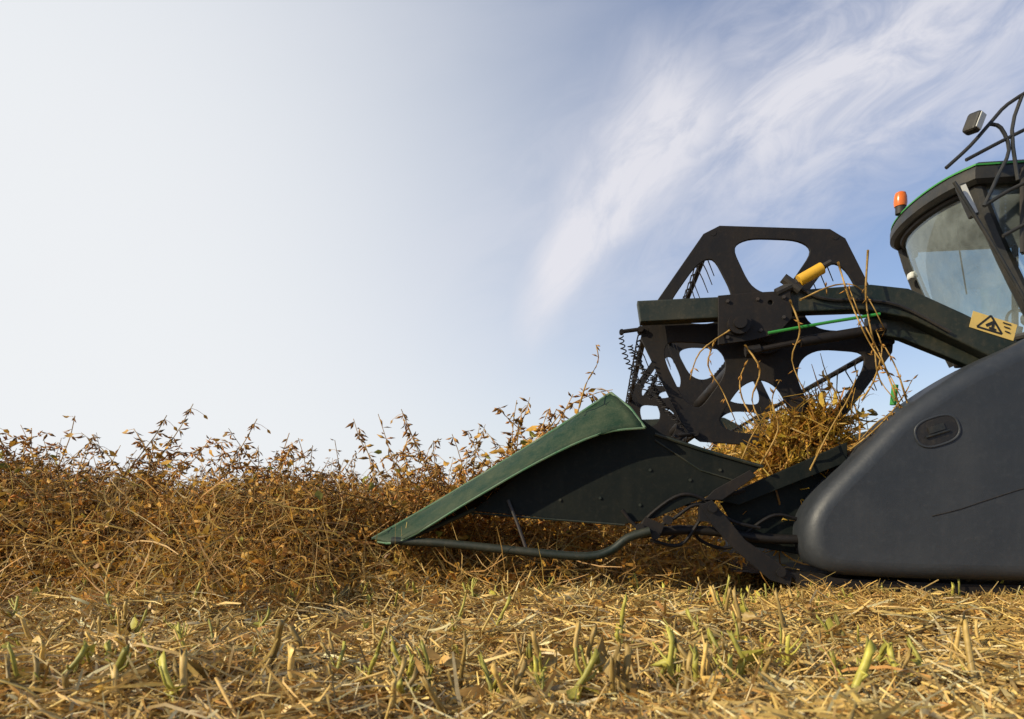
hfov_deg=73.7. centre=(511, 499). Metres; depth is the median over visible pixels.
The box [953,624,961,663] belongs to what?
stubble stalk
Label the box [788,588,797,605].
stubble stalk
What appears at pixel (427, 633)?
stubble stalk
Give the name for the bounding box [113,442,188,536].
soybean plant
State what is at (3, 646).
stubble stalk
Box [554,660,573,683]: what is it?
stubble stalk
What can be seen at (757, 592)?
stubble stalk
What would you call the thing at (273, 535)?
soybean plant
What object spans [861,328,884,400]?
loose stalk
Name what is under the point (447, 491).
soybean plant
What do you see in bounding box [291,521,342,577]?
soybean plant
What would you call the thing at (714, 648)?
stubble stalk
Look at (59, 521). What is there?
soybean plant
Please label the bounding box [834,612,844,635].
stubble stalk
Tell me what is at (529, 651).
stubble stalk
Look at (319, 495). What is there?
soybean plant
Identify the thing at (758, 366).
loose stalk
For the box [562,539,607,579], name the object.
soybean plant
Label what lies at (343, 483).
soybean plant
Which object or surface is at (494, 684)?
stubble stalk
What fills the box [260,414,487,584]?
soybean plant
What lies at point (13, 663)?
stubble stalk
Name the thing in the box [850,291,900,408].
loose stalk
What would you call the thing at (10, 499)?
soybean plant
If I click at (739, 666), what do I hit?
stubble stalk
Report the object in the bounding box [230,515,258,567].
soybean plant
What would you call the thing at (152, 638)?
stubble stalk
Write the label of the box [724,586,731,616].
stubble stalk
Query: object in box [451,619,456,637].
stubble stalk
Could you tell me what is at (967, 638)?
stubble stalk
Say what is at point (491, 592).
stubble stalk
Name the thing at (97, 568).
soybean plant
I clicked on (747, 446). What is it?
loose stalk
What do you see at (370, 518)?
soybean plant
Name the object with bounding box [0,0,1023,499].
sky
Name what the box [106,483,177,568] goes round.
soybean plant
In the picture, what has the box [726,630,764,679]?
stubble stalk
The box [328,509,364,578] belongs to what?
soybean plant
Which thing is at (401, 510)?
soybean plant
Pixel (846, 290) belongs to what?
loose stalk
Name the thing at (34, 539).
soybean plant
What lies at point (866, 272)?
loose stalk
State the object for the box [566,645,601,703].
stubble stalk
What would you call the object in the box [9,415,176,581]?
soybean plant
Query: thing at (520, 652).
stubble stalk
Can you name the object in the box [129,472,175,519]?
soybean plant
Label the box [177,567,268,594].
soybean plant
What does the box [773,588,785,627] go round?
stubble stalk
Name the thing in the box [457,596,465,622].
stubble stalk
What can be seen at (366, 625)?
stubble stalk
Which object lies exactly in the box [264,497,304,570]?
soybean plant
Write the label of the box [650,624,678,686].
stubble stalk
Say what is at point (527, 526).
soybean plant
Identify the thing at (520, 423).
soybean plant
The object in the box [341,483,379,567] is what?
soybean plant
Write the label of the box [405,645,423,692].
stubble stalk
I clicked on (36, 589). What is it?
stubble stalk
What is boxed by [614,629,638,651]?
stubble stalk
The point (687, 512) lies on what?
soybean plant
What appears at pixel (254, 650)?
stubble stalk
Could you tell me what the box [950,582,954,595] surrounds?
stubble stalk
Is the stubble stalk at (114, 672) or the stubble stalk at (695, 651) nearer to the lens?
the stubble stalk at (114, 672)
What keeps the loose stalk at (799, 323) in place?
hanging from the combine harvester
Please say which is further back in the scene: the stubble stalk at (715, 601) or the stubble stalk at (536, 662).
the stubble stalk at (715, 601)
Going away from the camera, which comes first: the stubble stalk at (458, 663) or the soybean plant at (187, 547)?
the stubble stalk at (458, 663)
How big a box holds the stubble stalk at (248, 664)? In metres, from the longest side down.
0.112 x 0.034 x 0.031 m
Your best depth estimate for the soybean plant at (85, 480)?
4.33 m
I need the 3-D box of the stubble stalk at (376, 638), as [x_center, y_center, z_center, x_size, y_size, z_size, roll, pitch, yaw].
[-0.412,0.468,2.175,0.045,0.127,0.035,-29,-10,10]
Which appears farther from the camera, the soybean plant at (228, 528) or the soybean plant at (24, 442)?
the soybean plant at (24, 442)
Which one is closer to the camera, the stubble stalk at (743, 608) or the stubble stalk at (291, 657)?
the stubble stalk at (291, 657)
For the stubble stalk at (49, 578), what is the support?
on the straw litter
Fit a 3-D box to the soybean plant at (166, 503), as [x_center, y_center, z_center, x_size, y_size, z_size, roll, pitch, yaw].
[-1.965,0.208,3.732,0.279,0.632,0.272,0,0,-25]
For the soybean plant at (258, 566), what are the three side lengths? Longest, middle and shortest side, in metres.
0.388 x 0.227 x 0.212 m
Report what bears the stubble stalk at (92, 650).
on the straw litter
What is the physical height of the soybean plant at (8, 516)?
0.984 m
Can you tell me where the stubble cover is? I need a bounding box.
[1,560,1023,611]
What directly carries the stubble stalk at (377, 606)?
on the straw litter
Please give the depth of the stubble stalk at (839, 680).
1.79 m
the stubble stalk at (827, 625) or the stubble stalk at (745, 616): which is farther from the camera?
the stubble stalk at (745, 616)
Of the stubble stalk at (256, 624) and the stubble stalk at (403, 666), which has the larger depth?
the stubble stalk at (256, 624)
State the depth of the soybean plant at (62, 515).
4.03 m
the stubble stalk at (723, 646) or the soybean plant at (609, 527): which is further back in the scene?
the soybean plant at (609, 527)
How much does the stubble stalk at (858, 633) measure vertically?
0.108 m
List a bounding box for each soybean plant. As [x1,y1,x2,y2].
[0,426,117,568]
[0,433,69,585]
[0,440,119,583]
[0,445,177,585]
[0,448,40,583]
[0,454,47,510]
[0,458,223,585]
[0,459,25,561]
[0,528,13,571]
[0,540,49,585]
[0,541,57,585]
[1,502,65,553]
[2,539,48,589]
[6,472,69,571]
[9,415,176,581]
[9,530,99,583]
[17,428,75,523]
[24,504,90,579]
[34,456,80,543]
[37,434,130,556]
[44,534,96,575]
[50,490,76,580]
[53,533,137,581]
[55,404,207,553]
[68,464,240,571]
[72,434,232,574]
[74,545,117,587]
[83,522,128,572]
[95,488,137,559]
[103,523,168,573]
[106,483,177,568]
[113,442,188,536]
[113,499,176,559]
[115,445,324,567]
[117,506,156,576]
[127,541,153,587]
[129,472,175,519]
[137,480,175,581]
[141,419,270,574]
[149,544,195,590]
[158,547,225,587]
[167,442,316,573]
[168,445,304,575]
[168,525,212,587]
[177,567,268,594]
[183,469,243,568]
[187,469,349,574]
[190,469,355,581]
[190,483,253,569]
[199,447,270,577]
[213,498,254,583]
[220,475,269,551]
[220,510,281,586]
[226,510,297,597]
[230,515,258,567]
[231,528,274,584]
[247,534,285,582]
[248,446,321,570]
[248,469,310,576]
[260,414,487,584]
[260,531,333,589]
[264,459,325,579]
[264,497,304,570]
[264,498,306,577]
[277,527,314,579]
[281,547,355,586]
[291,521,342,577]
[292,484,337,582]
[300,471,350,581]
[301,419,499,581]
[302,449,528,578]
[313,482,382,587]
[320,449,489,567]
[320,451,382,579]
[320,478,383,568]
[324,489,420,576]
[325,469,437,577]
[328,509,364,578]
[331,481,378,556]
[332,507,390,574]
[334,472,389,577]
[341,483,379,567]
[345,490,392,576]
[347,452,555,576]
[351,542,410,580]
[378,410,555,563]
[379,440,635,578]
[380,409,489,561]
[389,488,439,574]
[392,461,453,577]
[393,488,428,583]
[398,438,466,547]
[400,408,555,576]
[409,455,509,563]
[413,471,447,568]
[423,434,520,581]
[425,517,519,582]
[427,409,565,584]
[429,423,554,574]
[429,469,466,579]
[448,388,612,575]
[476,516,540,570]
[477,471,674,575]
[502,441,585,576]
[540,524,596,570]
[559,523,600,573]
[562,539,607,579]
[594,525,621,575]
[628,540,652,570]
[649,549,674,580]
[655,523,673,574]
[659,524,691,577]
[662,506,692,561]
[662,540,683,578]
[671,506,702,574]
[688,536,722,569]
[695,545,732,582]
[700,552,734,587]
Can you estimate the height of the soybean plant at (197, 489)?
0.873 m
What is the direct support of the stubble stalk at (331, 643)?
on the straw litter
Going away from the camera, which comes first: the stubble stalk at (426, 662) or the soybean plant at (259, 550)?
the stubble stalk at (426, 662)
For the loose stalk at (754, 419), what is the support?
on the combine harvester
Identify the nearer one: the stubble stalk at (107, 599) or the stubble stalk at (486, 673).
the stubble stalk at (486, 673)
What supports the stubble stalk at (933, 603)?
on the straw litter
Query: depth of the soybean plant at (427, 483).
4.25 m
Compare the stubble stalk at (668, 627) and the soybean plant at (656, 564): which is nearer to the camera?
the stubble stalk at (668, 627)
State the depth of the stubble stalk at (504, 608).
2.51 m
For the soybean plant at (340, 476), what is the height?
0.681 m
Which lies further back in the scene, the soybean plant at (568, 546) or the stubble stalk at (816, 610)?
the soybean plant at (568, 546)
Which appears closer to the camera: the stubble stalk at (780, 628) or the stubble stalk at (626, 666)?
the stubble stalk at (626, 666)
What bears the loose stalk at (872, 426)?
on the combine harvester
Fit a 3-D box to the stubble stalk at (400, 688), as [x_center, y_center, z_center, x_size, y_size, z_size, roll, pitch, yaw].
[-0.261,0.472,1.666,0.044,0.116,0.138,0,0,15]
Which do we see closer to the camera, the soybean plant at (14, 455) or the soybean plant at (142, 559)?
the soybean plant at (142, 559)
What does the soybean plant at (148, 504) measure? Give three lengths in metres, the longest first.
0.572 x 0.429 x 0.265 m
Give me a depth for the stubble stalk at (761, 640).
2.02 m
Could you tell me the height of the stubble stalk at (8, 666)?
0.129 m
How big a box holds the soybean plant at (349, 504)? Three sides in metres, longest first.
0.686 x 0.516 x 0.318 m
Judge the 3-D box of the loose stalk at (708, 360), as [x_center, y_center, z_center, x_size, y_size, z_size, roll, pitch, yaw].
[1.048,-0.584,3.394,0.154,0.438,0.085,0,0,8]
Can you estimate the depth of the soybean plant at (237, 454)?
4.16 m
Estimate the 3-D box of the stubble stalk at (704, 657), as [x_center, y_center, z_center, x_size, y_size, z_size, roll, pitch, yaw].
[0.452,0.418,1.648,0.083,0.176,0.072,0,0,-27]
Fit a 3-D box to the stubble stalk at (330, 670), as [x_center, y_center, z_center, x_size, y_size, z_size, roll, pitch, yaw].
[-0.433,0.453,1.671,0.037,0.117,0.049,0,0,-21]
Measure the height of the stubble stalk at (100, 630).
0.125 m
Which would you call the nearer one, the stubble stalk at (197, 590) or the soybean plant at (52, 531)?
the stubble stalk at (197, 590)
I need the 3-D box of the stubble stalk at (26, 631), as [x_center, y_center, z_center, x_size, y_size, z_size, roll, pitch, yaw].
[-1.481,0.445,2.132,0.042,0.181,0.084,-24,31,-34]
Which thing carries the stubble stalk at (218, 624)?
on the straw litter
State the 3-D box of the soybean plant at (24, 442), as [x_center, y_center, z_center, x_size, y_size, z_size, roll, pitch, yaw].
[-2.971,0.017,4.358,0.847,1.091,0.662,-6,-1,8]
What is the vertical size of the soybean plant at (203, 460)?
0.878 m
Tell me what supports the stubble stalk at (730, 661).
on the straw litter
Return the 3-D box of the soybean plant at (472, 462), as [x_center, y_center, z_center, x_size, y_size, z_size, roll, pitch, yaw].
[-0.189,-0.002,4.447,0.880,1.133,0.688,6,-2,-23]
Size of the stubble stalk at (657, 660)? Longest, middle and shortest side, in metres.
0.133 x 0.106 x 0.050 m
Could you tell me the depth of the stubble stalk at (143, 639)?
1.81 m
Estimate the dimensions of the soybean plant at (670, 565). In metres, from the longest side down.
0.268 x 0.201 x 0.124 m
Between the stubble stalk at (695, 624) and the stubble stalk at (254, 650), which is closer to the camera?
the stubble stalk at (254, 650)
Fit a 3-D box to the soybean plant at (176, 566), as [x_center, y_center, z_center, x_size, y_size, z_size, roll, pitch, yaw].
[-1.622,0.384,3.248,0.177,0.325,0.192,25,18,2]
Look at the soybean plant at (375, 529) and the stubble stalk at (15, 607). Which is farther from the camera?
the soybean plant at (375, 529)
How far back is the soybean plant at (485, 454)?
4.20 m
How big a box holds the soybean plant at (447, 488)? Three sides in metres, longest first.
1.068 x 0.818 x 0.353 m
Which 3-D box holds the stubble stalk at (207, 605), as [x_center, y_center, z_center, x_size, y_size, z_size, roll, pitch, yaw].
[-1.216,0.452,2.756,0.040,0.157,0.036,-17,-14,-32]
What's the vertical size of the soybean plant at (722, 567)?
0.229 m
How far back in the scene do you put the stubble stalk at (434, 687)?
1.70 m
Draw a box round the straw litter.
[0,555,1023,718]
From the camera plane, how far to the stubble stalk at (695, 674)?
1.68 m
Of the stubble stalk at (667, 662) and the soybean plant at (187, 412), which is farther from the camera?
the soybean plant at (187, 412)
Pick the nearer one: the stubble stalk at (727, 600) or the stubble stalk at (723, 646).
the stubble stalk at (723, 646)
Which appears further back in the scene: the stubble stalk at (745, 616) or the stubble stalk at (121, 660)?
the stubble stalk at (745, 616)
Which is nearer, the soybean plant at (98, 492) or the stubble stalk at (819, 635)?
the stubble stalk at (819, 635)
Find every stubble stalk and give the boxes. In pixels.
[0,642,14,650]
[4,652,19,692]
[5,596,22,621]
[7,641,24,685]
[8,636,28,651]
[12,630,59,677]
[19,616,46,642]
[32,582,50,598]
[32,652,39,694]
[33,640,89,688]
[40,574,51,601]
[62,670,71,716]
[81,640,96,675]
[85,619,95,630]
[85,630,102,657]
[95,613,102,642]
[104,639,116,675]
[105,592,113,624]
[105,643,131,690]
[106,607,128,637]
[110,613,123,630]
[110,664,131,715]
[121,598,128,627]
[125,615,133,632]
[130,608,147,635]
[139,636,155,668]
[145,632,154,655]
[155,650,160,679]
[158,650,185,717]
[166,622,181,633]
[170,656,209,688]
[174,622,198,649]
[174,694,244,716]
[177,646,187,717]
[184,621,193,644]
[188,579,201,611]
[202,597,215,622]
[206,618,213,640]
[215,617,228,640]
[242,656,252,687]
[250,607,270,632]
[250,646,257,665]
[267,619,284,673]
[287,642,296,689]
[288,625,312,665]
[308,586,325,610]
[320,639,335,670]
[327,630,342,662]
[327,662,339,696]
[330,641,345,675]
[335,614,344,632]
[356,651,377,682]
[362,617,368,637]
[364,612,381,651]
[372,632,391,656]
[373,676,396,718]
[375,616,390,637]
[375,626,385,663]
[376,602,385,617]
[385,666,420,710]
[388,655,407,693]
[390,636,408,665]
[396,676,420,699]
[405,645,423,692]
[412,582,420,600]
[416,637,433,684]
[419,673,451,717]
[420,623,430,641]
[431,680,437,707]
[442,630,467,687]
[446,670,454,691]
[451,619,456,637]
[452,644,458,652]
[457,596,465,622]
[468,577,479,601]
[478,652,508,697]
[482,671,500,701]
[489,585,495,594]
[490,593,510,636]
[490,661,511,696]
[499,657,527,706]
[509,652,524,686]
[514,631,525,659]
[524,569,531,591]
[526,641,533,680]
[528,655,540,688]
[531,627,557,672]
[532,668,548,690]
[534,670,552,696]
[539,650,549,675]
[554,649,568,670]
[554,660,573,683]
[559,620,583,675]
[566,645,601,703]
[577,587,583,601]
[581,608,598,628]
[586,625,598,682]
[591,648,603,681]
[597,637,620,665]
[598,643,631,692]
[603,644,620,700]
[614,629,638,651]
[615,594,627,635]
[616,652,620,691]
[619,626,624,636]
[649,582,654,605]
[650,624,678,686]
[655,657,668,679]
[657,646,674,681]
[663,619,674,650]
[673,643,698,684]
[673,647,679,670]
[674,638,718,679]
[682,650,693,698]
[685,606,708,642]
[687,633,722,700]
[689,645,699,681]
[690,646,718,685]
[703,642,717,662]
[707,628,723,659]
[708,585,721,614]
[713,653,741,689]
[721,641,727,669]
[723,574,730,603]
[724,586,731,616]
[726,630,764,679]
[732,586,755,635]
[732,611,747,642]
[734,657,745,684]
[740,593,748,613]
[746,586,759,608]
[757,654,772,686]
[759,634,769,655]
[770,628,795,658]
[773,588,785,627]
[774,634,802,673]
[779,623,781,655]
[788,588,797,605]
[799,589,808,614]
[813,630,823,661]
[815,596,824,617]
[816,614,832,642]
[819,648,847,676]
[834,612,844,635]
[835,668,844,681]
[850,638,876,697]
[857,624,860,641]
[858,642,892,671]
[868,628,876,638]
[882,646,912,686]
[883,639,917,686]
[905,634,925,672]
[923,601,941,624]
[930,594,946,618]
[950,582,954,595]
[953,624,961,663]
[956,613,984,695]
[974,618,986,647]
[990,628,1013,650]
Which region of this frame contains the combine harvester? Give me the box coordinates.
[372,92,1023,594]
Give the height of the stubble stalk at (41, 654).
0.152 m
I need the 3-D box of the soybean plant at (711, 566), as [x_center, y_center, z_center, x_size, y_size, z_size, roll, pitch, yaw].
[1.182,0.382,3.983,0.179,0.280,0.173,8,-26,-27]
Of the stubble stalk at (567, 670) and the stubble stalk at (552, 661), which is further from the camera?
the stubble stalk at (552, 661)
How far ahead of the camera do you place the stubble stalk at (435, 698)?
1.55 m
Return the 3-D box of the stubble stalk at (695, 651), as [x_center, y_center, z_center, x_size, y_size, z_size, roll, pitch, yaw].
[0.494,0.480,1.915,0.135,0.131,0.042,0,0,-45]
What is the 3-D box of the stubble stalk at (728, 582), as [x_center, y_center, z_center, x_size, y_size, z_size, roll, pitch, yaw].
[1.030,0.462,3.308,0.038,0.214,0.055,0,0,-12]
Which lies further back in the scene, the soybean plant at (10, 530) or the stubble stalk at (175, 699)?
the soybean plant at (10, 530)
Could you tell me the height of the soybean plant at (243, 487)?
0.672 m
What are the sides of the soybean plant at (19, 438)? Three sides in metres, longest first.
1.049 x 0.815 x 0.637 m
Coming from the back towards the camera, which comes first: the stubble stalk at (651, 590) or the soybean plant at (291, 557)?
the soybean plant at (291, 557)
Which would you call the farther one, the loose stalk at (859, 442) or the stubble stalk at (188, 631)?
the loose stalk at (859, 442)
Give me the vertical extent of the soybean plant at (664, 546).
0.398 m
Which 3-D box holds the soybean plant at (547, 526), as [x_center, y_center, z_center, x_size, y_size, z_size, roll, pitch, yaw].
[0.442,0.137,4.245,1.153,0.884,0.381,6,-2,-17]
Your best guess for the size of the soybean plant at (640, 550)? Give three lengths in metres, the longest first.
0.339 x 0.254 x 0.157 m
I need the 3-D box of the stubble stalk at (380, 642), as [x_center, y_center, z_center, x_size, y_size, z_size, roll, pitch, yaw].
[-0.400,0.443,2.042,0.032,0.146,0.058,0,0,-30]
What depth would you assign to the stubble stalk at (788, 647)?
1.90 m
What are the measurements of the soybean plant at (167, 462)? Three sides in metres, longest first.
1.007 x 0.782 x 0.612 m
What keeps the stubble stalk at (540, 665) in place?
on the straw litter
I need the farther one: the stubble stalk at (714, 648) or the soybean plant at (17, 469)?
the soybean plant at (17, 469)
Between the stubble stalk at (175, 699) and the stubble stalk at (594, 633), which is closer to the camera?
the stubble stalk at (175, 699)
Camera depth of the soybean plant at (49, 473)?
4.71 m
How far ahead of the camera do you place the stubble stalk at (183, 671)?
1.59 m
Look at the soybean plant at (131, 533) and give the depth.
3.72 m
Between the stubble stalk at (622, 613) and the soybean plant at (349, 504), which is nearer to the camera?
the stubble stalk at (622, 613)
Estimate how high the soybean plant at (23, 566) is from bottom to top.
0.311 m
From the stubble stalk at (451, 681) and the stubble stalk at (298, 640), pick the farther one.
the stubble stalk at (298, 640)
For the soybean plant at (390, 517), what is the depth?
4.06 m
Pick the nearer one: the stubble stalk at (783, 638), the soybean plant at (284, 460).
the stubble stalk at (783, 638)
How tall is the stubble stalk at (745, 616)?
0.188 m
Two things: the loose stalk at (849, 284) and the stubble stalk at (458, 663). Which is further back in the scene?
the loose stalk at (849, 284)
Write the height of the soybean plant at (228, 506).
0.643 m
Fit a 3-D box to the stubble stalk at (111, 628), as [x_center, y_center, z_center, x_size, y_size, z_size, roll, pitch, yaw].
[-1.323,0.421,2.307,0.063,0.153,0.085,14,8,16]
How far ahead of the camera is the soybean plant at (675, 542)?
4.28 m
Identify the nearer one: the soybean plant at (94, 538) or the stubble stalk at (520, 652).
the stubble stalk at (520, 652)
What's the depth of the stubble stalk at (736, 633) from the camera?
2.34 m
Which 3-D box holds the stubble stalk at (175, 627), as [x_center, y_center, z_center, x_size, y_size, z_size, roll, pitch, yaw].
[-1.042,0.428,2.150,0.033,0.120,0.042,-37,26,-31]
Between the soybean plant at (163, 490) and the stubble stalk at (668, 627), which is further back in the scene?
the soybean plant at (163, 490)
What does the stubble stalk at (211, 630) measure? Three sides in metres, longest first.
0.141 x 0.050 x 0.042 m
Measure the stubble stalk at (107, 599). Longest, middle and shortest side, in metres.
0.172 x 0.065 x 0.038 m
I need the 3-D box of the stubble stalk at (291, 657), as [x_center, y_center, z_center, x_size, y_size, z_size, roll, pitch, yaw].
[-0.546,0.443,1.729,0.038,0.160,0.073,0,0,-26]
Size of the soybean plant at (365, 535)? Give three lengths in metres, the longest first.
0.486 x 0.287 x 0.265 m
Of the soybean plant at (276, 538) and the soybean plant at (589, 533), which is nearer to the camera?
the soybean plant at (276, 538)
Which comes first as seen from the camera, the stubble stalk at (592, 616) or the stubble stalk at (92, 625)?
the stubble stalk at (92, 625)
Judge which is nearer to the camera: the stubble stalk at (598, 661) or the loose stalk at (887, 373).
the stubble stalk at (598, 661)
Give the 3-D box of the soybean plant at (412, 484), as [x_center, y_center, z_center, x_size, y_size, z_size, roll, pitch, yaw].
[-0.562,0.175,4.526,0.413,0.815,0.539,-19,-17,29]
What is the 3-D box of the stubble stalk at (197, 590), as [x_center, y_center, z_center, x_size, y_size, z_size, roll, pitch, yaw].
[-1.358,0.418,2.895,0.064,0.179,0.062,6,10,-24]
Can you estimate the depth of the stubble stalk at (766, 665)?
1.65 m
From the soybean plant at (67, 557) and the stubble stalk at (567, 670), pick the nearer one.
the stubble stalk at (567, 670)
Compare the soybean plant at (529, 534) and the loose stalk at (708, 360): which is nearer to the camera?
the loose stalk at (708, 360)
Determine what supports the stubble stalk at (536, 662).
on the straw litter
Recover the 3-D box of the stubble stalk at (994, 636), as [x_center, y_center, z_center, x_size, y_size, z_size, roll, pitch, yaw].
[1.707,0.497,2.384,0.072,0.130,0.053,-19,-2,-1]
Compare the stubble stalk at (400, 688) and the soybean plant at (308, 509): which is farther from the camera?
the soybean plant at (308, 509)
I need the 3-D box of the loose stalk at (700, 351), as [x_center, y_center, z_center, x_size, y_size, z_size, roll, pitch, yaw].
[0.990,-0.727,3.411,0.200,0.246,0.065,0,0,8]
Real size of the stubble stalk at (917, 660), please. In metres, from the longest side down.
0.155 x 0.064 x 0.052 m
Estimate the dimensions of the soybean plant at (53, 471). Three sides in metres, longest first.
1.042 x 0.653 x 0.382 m
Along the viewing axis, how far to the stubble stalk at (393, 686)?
1.57 m
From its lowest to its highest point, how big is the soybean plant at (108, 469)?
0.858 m
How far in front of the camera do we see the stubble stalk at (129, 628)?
2.40 m
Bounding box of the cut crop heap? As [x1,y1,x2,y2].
[693,353,878,592]
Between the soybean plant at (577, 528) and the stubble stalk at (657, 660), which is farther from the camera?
the soybean plant at (577, 528)
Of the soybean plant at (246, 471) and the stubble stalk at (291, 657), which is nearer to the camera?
the stubble stalk at (291, 657)
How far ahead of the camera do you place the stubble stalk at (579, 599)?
3.00 m
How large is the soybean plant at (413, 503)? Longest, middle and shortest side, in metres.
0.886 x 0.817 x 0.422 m
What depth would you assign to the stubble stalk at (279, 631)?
1.90 m
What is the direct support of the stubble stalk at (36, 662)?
on the straw litter
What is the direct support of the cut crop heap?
in the combine harvester
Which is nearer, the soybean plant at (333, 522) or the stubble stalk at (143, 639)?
the stubble stalk at (143, 639)
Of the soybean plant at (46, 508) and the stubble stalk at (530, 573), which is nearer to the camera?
the stubble stalk at (530, 573)
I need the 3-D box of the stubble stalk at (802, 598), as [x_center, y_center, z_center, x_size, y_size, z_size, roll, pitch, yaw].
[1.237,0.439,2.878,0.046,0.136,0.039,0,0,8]
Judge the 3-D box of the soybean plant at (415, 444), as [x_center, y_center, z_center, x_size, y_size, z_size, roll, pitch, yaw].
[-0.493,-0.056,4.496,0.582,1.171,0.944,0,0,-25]
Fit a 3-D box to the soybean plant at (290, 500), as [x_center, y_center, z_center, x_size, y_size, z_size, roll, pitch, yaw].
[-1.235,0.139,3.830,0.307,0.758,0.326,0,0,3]
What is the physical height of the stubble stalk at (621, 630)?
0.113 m
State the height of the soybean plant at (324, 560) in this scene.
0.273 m
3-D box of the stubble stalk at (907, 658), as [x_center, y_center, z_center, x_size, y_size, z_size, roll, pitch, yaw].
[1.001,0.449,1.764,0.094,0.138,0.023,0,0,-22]
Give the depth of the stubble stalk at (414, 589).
3.24 m
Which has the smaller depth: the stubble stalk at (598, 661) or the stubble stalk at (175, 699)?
the stubble stalk at (175, 699)
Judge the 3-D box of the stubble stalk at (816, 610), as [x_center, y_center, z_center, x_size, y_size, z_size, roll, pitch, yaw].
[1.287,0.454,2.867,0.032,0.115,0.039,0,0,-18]
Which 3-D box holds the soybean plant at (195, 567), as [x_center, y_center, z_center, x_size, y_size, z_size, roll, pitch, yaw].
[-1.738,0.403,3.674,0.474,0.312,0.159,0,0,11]
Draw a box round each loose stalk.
[577,345,599,412]
[690,329,730,379]
[707,340,737,425]
[738,360,770,440]
[741,415,764,458]
[744,344,766,434]
[760,380,781,463]
[788,299,810,396]
[799,283,884,336]
[809,370,857,470]
[837,261,906,401]
[849,375,917,450]
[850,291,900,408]
[860,413,894,439]
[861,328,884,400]
[862,250,901,407]
[884,346,907,402]
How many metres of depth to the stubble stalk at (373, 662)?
1.78 m
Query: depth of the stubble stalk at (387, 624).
2.55 m
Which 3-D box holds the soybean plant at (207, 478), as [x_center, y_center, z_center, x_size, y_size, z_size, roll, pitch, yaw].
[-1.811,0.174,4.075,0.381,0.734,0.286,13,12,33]
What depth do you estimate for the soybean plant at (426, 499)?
4.14 m
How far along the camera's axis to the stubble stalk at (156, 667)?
1.75 m
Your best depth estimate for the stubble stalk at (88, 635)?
2.00 m
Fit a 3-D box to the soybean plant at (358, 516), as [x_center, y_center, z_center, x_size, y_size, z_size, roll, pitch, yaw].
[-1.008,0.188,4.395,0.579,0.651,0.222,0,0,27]
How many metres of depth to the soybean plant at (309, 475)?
4.18 m
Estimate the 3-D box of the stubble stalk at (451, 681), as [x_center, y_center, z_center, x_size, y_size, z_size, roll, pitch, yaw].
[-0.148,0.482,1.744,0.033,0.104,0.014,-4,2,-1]
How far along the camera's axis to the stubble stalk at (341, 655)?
1.93 m
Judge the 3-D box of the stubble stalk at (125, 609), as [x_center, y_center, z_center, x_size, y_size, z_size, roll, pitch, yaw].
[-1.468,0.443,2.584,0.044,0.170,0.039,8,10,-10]
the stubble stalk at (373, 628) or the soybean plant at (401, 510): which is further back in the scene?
the soybean plant at (401, 510)
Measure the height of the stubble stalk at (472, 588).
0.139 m
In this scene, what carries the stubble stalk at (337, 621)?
on the straw litter
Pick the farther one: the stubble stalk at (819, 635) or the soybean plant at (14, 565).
the soybean plant at (14, 565)
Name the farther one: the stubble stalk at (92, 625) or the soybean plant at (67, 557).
the soybean plant at (67, 557)
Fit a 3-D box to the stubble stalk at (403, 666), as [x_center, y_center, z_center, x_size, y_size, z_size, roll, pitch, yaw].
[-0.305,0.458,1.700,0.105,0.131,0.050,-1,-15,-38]
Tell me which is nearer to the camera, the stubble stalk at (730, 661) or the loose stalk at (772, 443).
the stubble stalk at (730, 661)
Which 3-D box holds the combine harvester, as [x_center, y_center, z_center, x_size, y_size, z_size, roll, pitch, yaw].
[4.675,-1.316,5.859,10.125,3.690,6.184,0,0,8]
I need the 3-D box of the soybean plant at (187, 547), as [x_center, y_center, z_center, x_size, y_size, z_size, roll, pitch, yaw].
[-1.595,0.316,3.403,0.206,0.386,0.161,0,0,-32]
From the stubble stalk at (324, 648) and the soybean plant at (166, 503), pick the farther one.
the soybean plant at (166, 503)
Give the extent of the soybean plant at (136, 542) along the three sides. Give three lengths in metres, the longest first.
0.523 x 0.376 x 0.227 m
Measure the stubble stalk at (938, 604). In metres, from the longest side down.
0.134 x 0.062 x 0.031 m
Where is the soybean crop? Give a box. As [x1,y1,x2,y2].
[0,415,747,623]
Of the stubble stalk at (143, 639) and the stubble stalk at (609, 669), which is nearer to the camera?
the stubble stalk at (609, 669)
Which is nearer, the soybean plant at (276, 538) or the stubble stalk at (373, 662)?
the stubble stalk at (373, 662)
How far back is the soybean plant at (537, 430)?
4.04 m
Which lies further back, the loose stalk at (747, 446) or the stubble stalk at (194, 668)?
the loose stalk at (747, 446)

